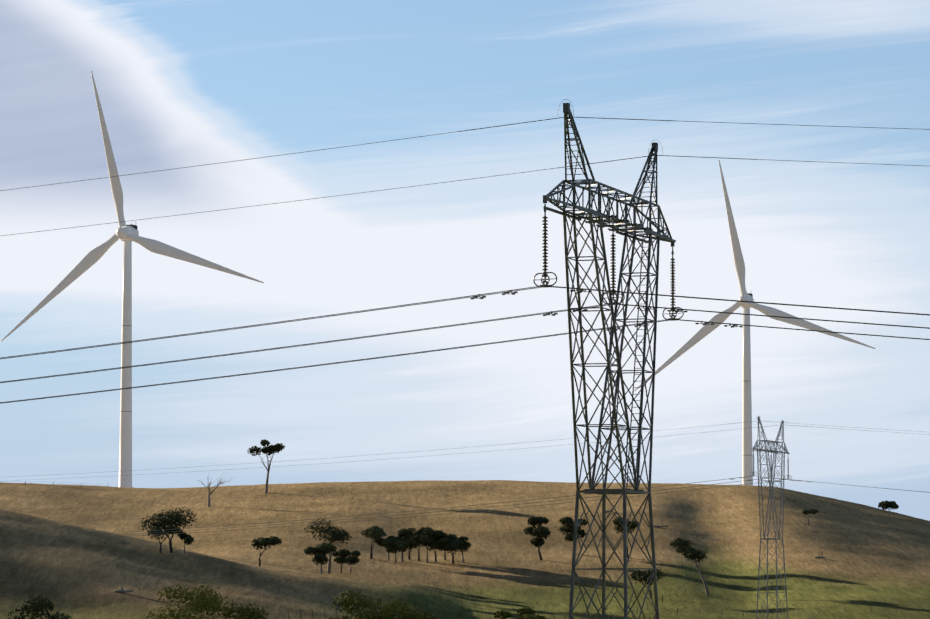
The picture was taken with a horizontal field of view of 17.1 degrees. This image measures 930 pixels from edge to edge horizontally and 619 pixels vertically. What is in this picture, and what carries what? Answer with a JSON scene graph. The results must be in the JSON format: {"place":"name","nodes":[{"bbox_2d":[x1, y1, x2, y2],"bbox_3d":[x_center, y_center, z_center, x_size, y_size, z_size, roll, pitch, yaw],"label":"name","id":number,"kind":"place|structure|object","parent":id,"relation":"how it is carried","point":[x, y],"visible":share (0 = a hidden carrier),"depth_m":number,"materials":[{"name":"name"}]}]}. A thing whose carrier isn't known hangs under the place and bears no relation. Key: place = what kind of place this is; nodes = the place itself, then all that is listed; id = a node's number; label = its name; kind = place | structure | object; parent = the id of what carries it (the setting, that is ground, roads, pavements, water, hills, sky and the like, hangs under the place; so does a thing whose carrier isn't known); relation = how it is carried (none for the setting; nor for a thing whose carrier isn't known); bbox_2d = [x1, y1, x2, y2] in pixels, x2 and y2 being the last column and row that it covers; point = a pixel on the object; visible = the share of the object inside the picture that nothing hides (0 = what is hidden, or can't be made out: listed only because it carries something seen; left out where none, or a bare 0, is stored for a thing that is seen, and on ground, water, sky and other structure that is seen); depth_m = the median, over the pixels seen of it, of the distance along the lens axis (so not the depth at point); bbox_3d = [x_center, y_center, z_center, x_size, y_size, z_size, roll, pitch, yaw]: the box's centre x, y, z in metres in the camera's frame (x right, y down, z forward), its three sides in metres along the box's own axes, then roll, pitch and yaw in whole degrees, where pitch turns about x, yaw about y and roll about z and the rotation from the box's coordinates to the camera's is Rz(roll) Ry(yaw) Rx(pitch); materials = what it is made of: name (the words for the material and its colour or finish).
{"place":"outdoors","nodes":[
{"label":"outdoors","id":0,"kind":"place"},
{"bbox_2d":[0,480,929,618],"bbox_3d":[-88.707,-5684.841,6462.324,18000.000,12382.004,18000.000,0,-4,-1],"label":"grassy hill","id":1,"kind":"structure","parent":0,"point":[879,558],"depth_m":685.10,"materials":[{"name":"brown plant"}]},
{"bbox_2d":[8,595,71,618],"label":"bush","id":2,"kind":"object","parent":1,"relation":"on","point":[41,604],"visible":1,"depth_m":315.19,"materials":[{"name":"green plant"}]},
{"bbox_2d":[0,481,87,485],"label":"fence","id":3,"kind":"object","parent":1,"relation":"on","point":[53,483],"visible":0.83,"depth_m":834.08,"materials":[{"name":"grey metal"}]},
{"bbox_2d":[114,583,132,592],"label":"fallen log","id":4,"kind":"object","parent":1,"relation":"on","point":[121,591],"visible":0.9,"depth_m":502.70,"materials":[{"name":"grey wood"}]},
{"bbox_2d":[1,71,263,487],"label":"turbine","id":5,"kind":"object","parent":1,"relation":"on","point":[127,235],"visible":0.92,"depth_m":937.17,"materials":[{"name":"paint"}]},
{"bbox_2d":[147,526,180,552],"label":"spur tree","id":6,"kind":"object","parent":1,"relation":"on","point":[159,529],"visible":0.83,"depth_m":562.22,"materials":[{"name":"green plant"}]},
{"bbox_2d":[138,507,196,552],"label":"spur tree","id":7,"kind":"object","parent":1,"relation":"on","point":[168,519],"visible":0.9,"depth_m":566.38,"materials":[{"name":"green plant"}]},
{"bbox_2d":[177,531,194,552],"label":"spur tree","id":8,"kind":"object","parent":1,"relation":"on","point":[185,537],"visible":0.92,"depth_m":570.68,"materials":[{"name":"green plant"}]},
{"bbox_2d":[142,584,269,618],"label":"bush","id":9,"kind":"object","parent":1,"relation":"on","point":[203,602],"visible":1,"depth_m":325.23,"materials":[{"name":"green plant"}]},
{"bbox_2d":[198,472,229,506],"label":"bare tree","id":10,"kind":"object","parent":1,"relation":"on","point":[209,494],"visible":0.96,"depth_m":788.28,"materials":[{"name":"grey plant"}]},
{"bbox_2d":[247,439,284,493],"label":"tree","id":11,"kind":"object","parent":1,"relation":"on","point":[275,448],"visible":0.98,"depth_m":818.43,"materials":[{"name":"green plant"}]},
{"bbox_2d":[251,536,281,566],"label":"bushy tree","id":12,"kind":"object","parent":1,"relation":"on","point":[261,543],"visible":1,"depth_m":613.15,"materials":[{"name":"green plant"}]},
{"bbox_2d":[304,545,331,573],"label":"spur tree","id":13,"kind":"object","parent":1,"relation":"on","point":[320,556],"visible":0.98,"depth_m":626.82,"materials":[{"name":"green plant"}]},
{"bbox_2d":[304,518,351,572],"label":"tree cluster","id":14,"kind":"object","parent":1,"relation":"on","point":[337,534],"visible":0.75,"depth_m":637.57,"materials":[{"name":"green plant"}]},
{"bbox_2d":[332,549,351,572],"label":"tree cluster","id":15,"kind":"object","parent":1,"relation":"on","point":[342,554],"visible":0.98,"depth_m":642.58,"materials":[{"name":"green plant"}]},
{"bbox_2d":[345,550,360,571],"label":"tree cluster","id":16,"kind":"object","parent":1,"relation":"on","point":[352,558],"visible":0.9,"depth_m":646.02,"materials":[{"name":"plant"}]},
{"bbox_2d":[360,526,386,558],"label":"valley tree","id":17,"kind":"object","parent":1,"relation":"on","point":[374,532],"visible":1,"depth_m":677.70,"materials":[{"name":"green plant"}]},
{"bbox_2d":[329,590,437,618],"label":"bush","id":18,"kind":"object","parent":1,"relation":"on","point":[386,612],"visible":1,"depth_m":331.35,"materials":[{"name":"green plant"}]},
{"bbox_2d":[374,536,396,559],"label":"valley tree","id":19,"kind":"object","parent":1,"relation":"on","point":[384,542],"visible":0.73,"depth_m":678.53,"materials":[{"name":"green plant"}]},
{"bbox_2d":[385,544,406,562],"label":"valley tree","id":20,"kind":"object","parent":1,"relation":"on","point":[395,548],"visible":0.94,"depth_m":675.99,"materials":[{"name":"green plant"}]},
{"bbox_2d":[390,528,416,561],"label":"valley tree","id":21,"kind":"object","parent":1,"relation":"on","point":[404,532],"visible":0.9,"depth_m":677.86,"materials":[{"name":"green plant"}]},
{"bbox_2d":[398,534,419,559],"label":"valley tree","id":22,"kind":"object","parent":1,"relation":"on","point":[412,546],"visible":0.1,"depth_m":684.65,"materials":[{"name":"green plant"}]},
{"bbox_2d":[401,527,430,560],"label":"valley tree","id":23,"kind":"object","parent":1,"relation":"on","point":[418,534],"visible":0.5,"depth_m":681.96,"materials":[{"name":"green plant"}]},
{"bbox_2d":[414,528,437,562],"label":"valley tree","id":24,"kind":"object","parent":1,"relation":"on","point":[427,539],"visible":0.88,"depth_m":678.80,"materials":[{"name":"green plant"}]},
{"bbox_2d":[418,530,444,561],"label":"valley tree","id":25,"kind":"object","parent":1,"relation":"on","point":[438,534],"visible":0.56,"depth_m":680.12,"materials":[{"name":"green plant"}]},
{"bbox_2d":[437,533,457,559],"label":"valley tree","id":26,"kind":"object","parent":1,"relation":"on","point":[451,536],"visible":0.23,"depth_m":683.67,"materials":[{"name":"green plant"}]},
{"bbox_2d":[438,538,464,563],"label":"valley tree","id":27,"kind":"object","parent":1,"relation":"on","point":[452,545],"visible":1,"depth_m":677.54,"materials":[{"name":"green plant"}]},
{"bbox_2d":[457,536,471,562],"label":"valley tree","id":28,"kind":"object","parent":1,"relation":"on","point":[467,544],"visible":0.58,"depth_m":679.33,"materials":[{"name":"green plant"}]},
{"bbox_2d":[0,99,929,618],"bbox_3d":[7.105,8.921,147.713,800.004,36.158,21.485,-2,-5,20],"label":"pylon","id":29,"kind":"object","parent":1,"relation":"on","point":[592,217],"visible":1,"depth_m":147.32,"materials":[{"name":"metal"}]},
{"bbox_2d":[0,416,929,618],"bbox_3d":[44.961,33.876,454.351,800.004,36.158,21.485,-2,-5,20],"label":"pylon","id":30,"kind":"object","parent":1,"relation":"on","point":[770,473],"visible":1,"depth_m":456.17,"materials":[{"name":"metal"}]},
{"bbox_2d":[494,607,544,618],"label":"bush","id":31,"kind":"object","parent":1,"relation":"on","point":[525,613],"visible":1,"depth_m":396.09,"materials":[{"name":"green plant"}]},
{"bbox_2d":[523,516,550,559],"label":"tree","id":32,"kind":"object","parent":1,"relation":"on","point":[538,532],"visible":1,"depth_m":688.39,"materials":[{"name":"green plant"}]},
{"bbox_2d":[557,516,587,541],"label":"tree","id":33,"kind":"object","parent":1,"relation":"on","point":[567,522],"visible":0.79,"depth_m":698.68,"materials":[{"name":"green plant"}]},
{"bbox_2d":[263,606,921,618],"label":"fence","id":34,"kind":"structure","parent":1,"relation":"on","point":[677,612],"depth_m":596.67,"materials":[{"name":"grey metal"}]},
{"bbox_2d":[612,516,640,557],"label":"tree","id":35,"kind":"object","parent":1,"relation":"on","point":[617,524],"visible":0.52,"depth_m":690.69,"materials":[{"name":"green plant"}]},
{"bbox_2d":[630,569,664,598],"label":"tree","id":36,"kind":"object","parent":1,"relation":"on","point":[639,575],"visible":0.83,"depth_m":628.99,"materials":[{"name":"green plant"}]},
{"bbox_2d":[615,588,685,618],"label":"slope fence","id":37,"kind":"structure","parent":1,"relation":"on","point":[653,600],"depth_m":613.49,"materials":[{"name":"grey metal"}]},
{"bbox_2d":[670,538,708,595],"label":"tree","id":38,"kind":"object","parent":1,"relation":"on","point":[690,553],"visible":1,"depth_m":637.96,"materials":[{"name":"green plant"}]},
{"bbox_2d":[634,160,874,485],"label":"turbine","id":39,"kind":"object","parent":1,"relation":"on","point":[697,337],"visible":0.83,"depth_m":1084.57,"materials":[{"name":"paint"}]},
{"bbox_2d":[801,509,817,524],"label":"tree","id":40,"kind":"object","parent":1,"relation":"on","point":[809,511],"visible":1,"depth_m":754.01,"materials":[{"name":"green plant"}]},
{"bbox_2d":[878,500,898,516],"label":"ridge tree","id":41,"kind":"object","parent":1,"relation":"on","point":[886,504],"visible":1,"depth_m":845.31,"materials":[{"name":"green plant"}]},
{"bbox_2d":[0,0,929,520],"label":"sky","id":42,"kind":"structure","parent":0,"point":[180,84],"materials":[{"name":"blue"}]}
]}

